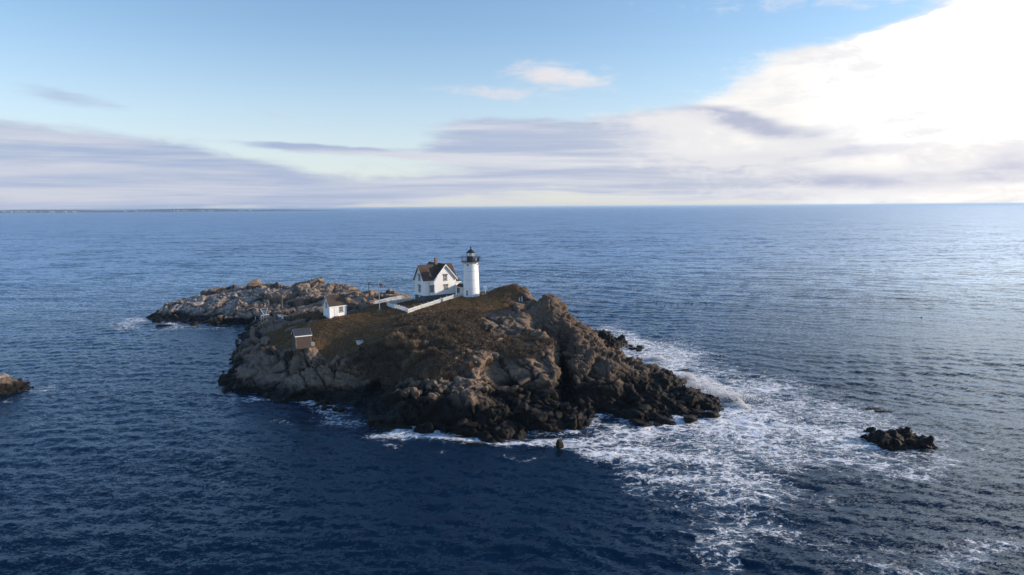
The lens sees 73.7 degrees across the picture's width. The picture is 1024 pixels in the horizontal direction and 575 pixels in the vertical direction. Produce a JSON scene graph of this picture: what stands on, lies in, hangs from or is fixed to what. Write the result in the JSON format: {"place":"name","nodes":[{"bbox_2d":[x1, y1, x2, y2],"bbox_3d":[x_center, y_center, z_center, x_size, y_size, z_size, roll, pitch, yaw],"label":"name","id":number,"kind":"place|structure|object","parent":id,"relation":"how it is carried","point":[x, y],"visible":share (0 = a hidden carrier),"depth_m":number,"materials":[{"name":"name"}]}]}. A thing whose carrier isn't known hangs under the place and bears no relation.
{"place":"outdoors","nodes":[
{"label":"outdoors","id":0,"kind":"place"},
{"bbox_2d":[0,209,331,212],"bbox_3d":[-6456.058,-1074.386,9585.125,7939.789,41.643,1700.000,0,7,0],"label":"coast","id":1,"kind":"structure","parent":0,"point":[146,210],"depth_m":8904.31},
{"bbox_2d":[3,210,250,211],"bbox_3d":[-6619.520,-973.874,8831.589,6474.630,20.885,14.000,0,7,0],"label":"town","id":2,"kind":"object","parent":1,"relation":"on","point":[124,211],"visible":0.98,"depth_m":8825.88,"materials":[{"name":"white paint"}]},
{"bbox_2d":[146,277,721,442],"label":"island","id":3,"kind":"structure","parent":0,"point":[593,372],"depth_m":139.00,"materials":[{"name":"stone"}]},
{"bbox_2d":[247,279,260,285],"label":"boulder","id":4,"kind":"object","parent":3,"relation":"on","point":[255,282],"visible":1,"depth_m":260.93,"materials":[{"name":"stone"}]},
{"bbox_2d":[260,308,268,320],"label":"landing frame","id":5,"kind":"object","parent":3,"relation":"on","point":[263,314],"visible":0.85,"depth_m":218.57,"materials":[{"name":"white paint"}]},
{"bbox_2d":[278,293,284,318],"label":"utility pole","id":6,"kind":"object","parent":3,"relation":"on","point":[282,316],"visible":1,"depth_m":179.70,"materials":[{"name":"white paint"}]},
{"bbox_2d":[140,293,278,336],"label":"power line","id":7,"kind":"object","parent":6,"relation":"attached to","point":[214,318],"visible":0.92,"depth_m":190.15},
{"bbox_2d":[150,293,283,337],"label":"power line","id":8,"kind":"object","parent":6,"relation":"attached to","point":[218,319],"visible":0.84,"depth_m":190.20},
{"bbox_2d":[290,362,298,375],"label":"boulder","id":9,"kind":"object","parent":3,"relation":"on","point":[294,369],"visible":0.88,"depth_m":142.06,"materials":[{"name":"stone"}]},
{"bbox_2d":[288,319,306,325],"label":"boulder","id":10,"kind":"object","parent":3,"relation":"on","point":[296,322],"visible":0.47,"depth_m":169.25,"materials":[{"name":"stone"}]},
{"bbox_2d":[291,327,314,348],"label":"oil house","id":11,"kind":"structure","parent":3,"relation":"on","point":[301,338],"depth_m":143.30,"materials":[{"name":"red brick"}]},
{"bbox_2d":[322,294,346,318],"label":"boathouse","id":12,"kind":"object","parent":3,"relation":"on","point":[334,306],"visible":0.99,"depth_m":167.76,"materials":[{"name":"white wood"}]},
{"bbox_2d":[334,307,337,315],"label":"door","id":13,"kind":"structure","parent":12,"relation":"in","point":[335,308],"depth_m":167.43,"materials":[{"name":"paint"}]},
{"bbox_2d":[355,340,363,344],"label":"well box","id":14,"kind":"object","parent":3,"relation":"on","point":[358,342],"visible":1,"depth_m":145.07,"materials":[{"name":"white paint"}]},
{"bbox_2d":[373,296,402,303],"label":"picket fence","id":15,"kind":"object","parent":3,"relation":"on","point":[392,299],"visible":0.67,"depth_m":188.47,"materials":[{"name":"white paint"}]},
{"bbox_2d":[256,283,524,359],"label":"dry grass","id":16,"kind":"structure","parent":3,"relation":"on","point":[378,312],"depth_m":161.30,"materials":[{"name":"brown plant"}]},
{"bbox_2d":[385,330,407,348],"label":"shrub","id":17,"kind":"object","parent":3,"relation":"on","point":[394,339],"visible":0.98,"depth_m":140.00,"materials":[{"name":"brown plant"}]},
{"bbox_2d":[387,297,410,311],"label":"picket fence","id":18,"kind":"object","parent":3,"relation":"on","point":[389,304],"visible":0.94,"depth_m":173.66,"materials":[{"name":"white paint"}]},
{"bbox_2d":[402,390,409,397],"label":"boulder","id":19,"kind":"object","parent":3,"relation":"on","point":[405,394],"visible":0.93,"depth_m":123.66,"materials":[{"name":"stone"}]},
{"bbox_2d":[404,339,422,352],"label":"shrub","id":20,"kind":"object","parent":3,"relation":"on","point":[412,344],"visible":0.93,"depth_m":138.44,"materials":[{"name":"brown plant"}]},
{"bbox_2d":[410,387,416,393],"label":"boulder","id":21,"kind":"object","parent":3,"relation":"on","point":[412,389],"visible":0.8,"depth_m":123.94,"materials":[{"name":"stone"}]},
{"bbox_2d":[410,381,418,387],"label":"boulder","id":22,"kind":"object","parent":3,"relation":"on","point":[414,384],"visible":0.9,"depth_m":128.13,"materials":[{"name":"stone"}]},
{"bbox_2d":[412,391,419,397],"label":"boulder","id":23,"kind":"object","parent":3,"relation":"on","point":[416,393],"visible":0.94,"depth_m":122.70,"materials":[{"name":"stone"}]},
{"bbox_2d":[409,349,424,361],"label":"shrub","id":24,"kind":"object","parent":3,"relation":"on","point":[416,354],"visible":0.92,"depth_m":135.42,"materials":[{"name":"plant"}]},
{"bbox_2d":[416,326,426,331],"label":"shrub","id":25,"kind":"object","parent":3,"relation":"on","point":[420,328],"visible":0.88,"depth_m":145.15,"materials":[{"name":"brown plant"}]},
{"bbox_2d":[287,307,559,387],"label":"brush","id":26,"kind":"object","parent":3,"relation":"on","point":[452,318],"visible":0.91,"depth_m":140.67,"materials":[{"name":"brown plant"}]},
{"bbox_2d":[424,346,439,357],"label":"shrub","id":27,"kind":"object","parent":3,"relation":"on","point":[429,352],"visible":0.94,"depth_m":134.59,"materials":[{"name":"plant"}]},
{"bbox_2d":[428,393,437,399],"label":"boulder","id":28,"kind":"object","parent":3,"relation":"on","point":[432,396],"visible":1,"depth_m":120.57,"materials":[{"name":"stone"}]},
{"bbox_2d":[429,380,437,387],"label":"boulder","id":29,"kind":"object","parent":3,"relation":"on","point":[432,383],"visible":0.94,"depth_m":126.36,"materials":[{"name":"stone"}]},
{"bbox_2d":[407,292,461,312],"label":"picket fence","id":30,"kind":"object","parent":3,"relation":"on","point":[458,294],"visible":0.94,"depth_m":166.62,"materials":[{"name":"white paint"}]},
{"bbox_2d":[412,258,460,300],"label":"keepers house","id":31,"kind":"structure","parent":3,"relation":"on","point":[435,279],"depth_m":175.83,"materials":[{"name":"white paint"}]},
{"bbox_2d":[437,323,446,329],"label":"shrub","id":32,"kind":"object","parent":3,"relation":"on","point":[439,326],"visible":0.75,"depth_m":146.30,"materials":[{"name":"brown plant"}]},
{"bbox_2d":[437,336,450,345],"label":"shrub","id":33,"kind":"object","parent":3,"relation":"on","point":[445,340],"visible":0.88,"depth_m":139.04,"materials":[{"name":"brown plant"}]},
{"bbox_2d":[443,370,454,379],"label":"shrub","id":34,"kind":"object","parent":3,"relation":"on","point":[449,375],"visible":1,"depth_m":128.86,"materials":[{"name":"plant"}]},
{"bbox_2d":[451,325,462,331],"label":"shrub","id":35,"kind":"object","parent":3,"relation":"on","point":[455,328],"visible":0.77,"depth_m":145.29,"materials":[{"name":"brown plant"}]},
{"bbox_2d":[455,283,462,294],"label":"covered passage","id":36,"kind":"object","parent":3,"relation":"on","point":[459,287],"visible":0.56,"depth_m":177.60,"materials":[{"name":"white wood"}]},
{"bbox_2d":[455,418,468,427],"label":"sea rock","id":37,"kind":"object","parent":3,"relation":"on","point":[460,423],"visible":0.86,"depth_m":113.90,"materials":[{"name":"stone"}]},
{"bbox_2d":[463,360,474,370],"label":"shrub","id":38,"kind":"object","parent":3,"relation":"on","point":[468,365],"visible":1,"depth_m":130.88,"materials":[{"name":"plant"}]},
{"bbox_2d":[465,389,472,393],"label":"boulder","id":39,"kind":"object","parent":3,"relation":"on","point":[469,391],"visible":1,"depth_m":119.04,"materials":[{"name":"stone"}]},
{"bbox_2d":[461,247,480,296],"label":"lighthouse","id":40,"kind":"object","parent":3,"relation":"on","point":[471,281],"visible":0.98,"depth_m":172.33,"materials":[{"name":"white paint"}]},
{"bbox_2d":[464,422,477,427],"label":"sea rock","id":41,"kind":"object","parent":3,"relation":"on","point":[470,424],"visible":0.99,"depth_m":113.70,"materials":[{"name":"stone"}]},
{"bbox_2d":[464,396,479,418],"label":"boulder","id":42,"kind":"object","parent":3,"relation":"on","point":[471,403],"visible":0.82,"depth_m":117.05,"materials":[{"name":"stone"}]},
{"bbox_2d":[482,386,488,392],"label":"boulder","id":43,"kind":"object","parent":3,"relation":"on","point":[485,389],"visible":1,"depth_m":123.89,"materials":[{"name":"stone"}]},
{"bbox_2d":[485,357,493,365],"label":"shrub","id":44,"kind":"object","parent":3,"relation":"on","point":[489,361],"visible":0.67,"depth_m":134.15,"materials":[{"name":"brown plant"}]},
{"bbox_2d":[497,386,509,398],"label":"boulder","id":45,"kind":"object","parent":3,"relation":"on","point":[502,394],"visible":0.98,"depth_m":126.86,"materials":[{"name":"stone"}]},
{"bbox_2d":[505,300,514,306],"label":"boulder","id":46,"kind":"object","parent":3,"relation":"on","point":[510,303],"visible":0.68,"depth_m":164.97,"materials":[{"name":"stone"}]},
{"bbox_2d":[509,385,518,393],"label":"boulder","id":47,"kind":"object","parent":3,"relation":"on","point":[513,388],"visible":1,"depth_m":127.38,"materials":[{"name":"stone"}]},
{"bbox_2d":[512,398,520,405],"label":"boulder","id":48,"kind":"object","parent":3,"relation":"on","point":[516,401],"visible":1,"depth_m":123.68,"materials":[{"name":"stone"}]},
{"bbox_2d":[514,302,525,310],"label":"boulder","id":49,"kind":"object","parent":3,"relation":"on","point":[521,306],"visible":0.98,"depth_m":159.08,"materials":[{"name":"stone"}]},
{"bbox_2d":[517,387,523,392],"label":"boulder","id":50,"kind":"object","parent":3,"relation":"on","point":[520,389],"visible":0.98,"depth_m":128.51,"materials":[{"name":"stone"}]},
{"bbox_2d":[518,377,529,385],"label":"boulder","id":51,"kind":"object","parent":3,"relation":"on","point":[523,381],"visible":1,"depth_m":129.85,"materials":[{"name":"stone"}]},
{"bbox_2d":[520,402,528,412],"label":"boulder","id":52,"kind":"object","parent":3,"relation":"on","point":[524,406],"visible":1,"depth_m":117.81,"materials":[{"name":"stone"}]},
{"bbox_2d":[532,404,541,408],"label":"boulder","id":53,"kind":"object","parent":3,"relation":"on","point":[537,406],"visible":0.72,"depth_m":122.80,"materials":[{"name":"stone"}]},
{"bbox_2d":[531,413,546,423],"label":"boulder","id":54,"kind":"object","parent":3,"relation":"on","point":[540,417],"visible":0.98,"depth_m":115.47,"materials":[{"name":"stone"}]},
{"bbox_2d":[543,389,558,399],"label":"boulder","id":55,"kind":"object","parent":3,"relation":"on","point":[553,395],"visible":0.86,"depth_m":127.00,"materials":[{"name":"stone"}]},
{"bbox_2d":[547,380,555,385],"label":"boulder","id":56,"kind":"object","parent":3,"relation":"on","point":[550,382],"visible":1,"depth_m":129.44,"materials":[{"name":"stone"}]},
{"bbox_2d":[549,400,559,406],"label":"boulder","id":57,"kind":"object","parent":3,"relation":"on","point":[552,402],"visible":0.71,"depth_m":123.90,"materials":[{"name":"stone"}]},
{"bbox_2d":[553,402,559,408],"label":"boulder","id":58,"kind":"object","parent":3,"relation":"on","point":[556,405],"visible":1,"depth_m":122.32,"materials":[{"name":"stone"}]},
{"bbox_2d":[554,411,561,419],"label":"boulder","id":59,"kind":"object","parent":3,"relation":"on","point":[558,415],"visible":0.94,"depth_m":118.80,"materials":[{"name":"stone"}]},
{"bbox_2d":[560,402,568,410],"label":"boulder","id":60,"kind":"object","parent":3,"relation":"on","point":[563,405],"visible":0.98,"depth_m":122.38,"materials":[{"name":"stone"}]},
{"bbox_2d":[568,414,576,420],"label":"sea rock","id":61,"kind":"object","parent":3,"relation":"on","point":[572,416],"visible":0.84,"depth_m":118.11,"materials":[{"name":"brown stone"}]},
{"bbox_2d":[631,418,643,425],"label":"sea rock","id":62,"kind":"object","parent":3,"relation":"on","point":[634,420],"visible":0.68,"depth_m":119.91,"materials":[{"name":"stone"}]},
{"bbox_2d":[633,410,644,417],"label":"sea rock","id":63,"kind":"object","parent":3,"relation":"on","point":[637,413],"visible":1,"depth_m":121.53,"materials":[{"name":"brown stone"}]},
{"bbox_2d":[636,404,651,413],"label":"sea rock","id":64,"kind":"object","parent":3,"relation":"on","point":[645,408],"visible":0.91,"depth_m":123.00,"materials":[{"name":"grey stone"}]},
{"bbox_2d":[636,422,653,426],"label":"sea rock","id":65,"kind":"object","parent":3,"relation":"on","point":[645,424],"visible":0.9,"depth_m":118.39,"materials":[{"name":"brown stone"}]},
{"bbox_2d":[659,416,671,424],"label":"sea rock","id":66,"kind":"object","parent":3,"relation":"on","point":[664,420],"visible":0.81,"depth_m":119.60,"materials":[{"name":"brown stone"}]},
{"bbox_2d":[678,378,686,383],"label":"sea rock","id":67,"kind":"object","parent":3,"relation":"on","point":[683,381],"visible":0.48,"depth_m":141.59,"materials":[{"name":"grey stone"}]},
{"bbox_2d":[690,411,698,415],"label":"sea rock","id":68,"kind":"object","parent":3,"relation":"on","point":[695,413],"visible":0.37,"depth_m":124.26,"materials":[{"name":"brown stone"}]},
{"bbox_2d":[692,408,705,413],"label":"sea rock","id":69,"kind":"object","parent":3,"relation":"on","point":[699,410],"visible":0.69,"depth_m":124.97,"materials":[{"name":"grey stone"}]},
{"bbox_2d":[701,411,720,417],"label":"sea rock","id":70,"kind":"object","parent":3,"relation":"on","point":[711,414],"visible":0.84,"depth_m":122.87,"materials":[{"name":"stone"}]},
{"bbox_2d":[0,204,1023,574],"bbox_3d":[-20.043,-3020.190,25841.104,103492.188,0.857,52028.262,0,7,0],"label":"sea","id":71,"kind":"structure","parent":0,"point":[126,448],"depth_m":125.39,"materials":[{"name":"liquid"}]},
{"bbox_2d":[0,373,34,394],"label":"shore ledge","id":72,"kind":"object","parent":71,"relation":"in","point":[9,384],"visible":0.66,"depth_m":143.73,"materials":[{"name":"stone"}]},
{"bbox_2d":[155,324,171,326],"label":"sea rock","id":73,"kind":"object","parent":71,"relation":"in","point":[159,325],"visible":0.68,"depth_m":222.26,"materials":[{"name":"black stone"}]},
{"bbox_2d":[316,399,327,404],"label":"sea rock","id":74,"kind":"object","parent":71,"relation":"in","point":[322,402],"visible":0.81,"depth_m":132.36,"materials":[{"name":"grey stone"}]},
{"bbox_2d":[321,404,326,410],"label":"sea rock","id":75,"kind":"object","parent":71,"relation":"in","point":[324,407],"visible":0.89,"depth_m":129.26,"materials":[{"name":"grey stone"}]},
{"bbox_2d":[337,406,344,412],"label":"sea rock","id":76,"kind":"object","parent":71,"relation":"in","point":[340,409],"visible":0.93,"depth_m":127.63,"materials":[{"name":"grey stone"}]},
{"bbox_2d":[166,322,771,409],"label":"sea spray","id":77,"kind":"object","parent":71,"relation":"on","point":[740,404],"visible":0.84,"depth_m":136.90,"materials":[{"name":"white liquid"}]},
{"bbox_2d":[468,442,482,444],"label":"sea rock","id":78,"kind":"object","parent":71,"relation":"in","point":[474,443],"visible":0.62,"depth_m":109.51,"materials":[{"name":"stone"}]},
{"bbox_2d":[556,439,563,448],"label":"sea rock","id":79,"kind":"object","parent":71,"relation":"in","point":[559,444],"visible":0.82,"depth_m":107.65,"materials":[{"name":"stone"}]},
{"bbox_2d":[654,421,663,425],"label":"sea rock","id":80,"kind":"object","parent":71,"relation":"in","point":[659,423],"visible":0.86,"depth_m":119.24,"materials":[{"name":"stone"}]},
{"bbox_2d":[683,415,696,423],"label":"sea rock","id":81,"kind":"object","parent":71,"relation":"in","point":[689,419],"visible":1,"depth_m":120.07,"materials":[{"name":"brown stone"}]},
{"bbox_2d":[875,410,892,411],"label":"sea rock","id":82,"kind":"object","parent":71,"relation":"in","point":[883,411],"visible":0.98,"depth_m":125.93,"materials":[{"name":"grey stone"}]},
{"bbox_2d":[860,427,937,450],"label":"reef","id":83,"kind":"object","parent":71,"relation":"in","point":[901,438],"visible":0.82,"depth_m":107.34},
{"bbox_2d":[0,0,1023,209],"label":"sky","id":84,"kind":"structure","parent":0,"point":[105,104],"materials":[{"name":"blue"}]}
]}

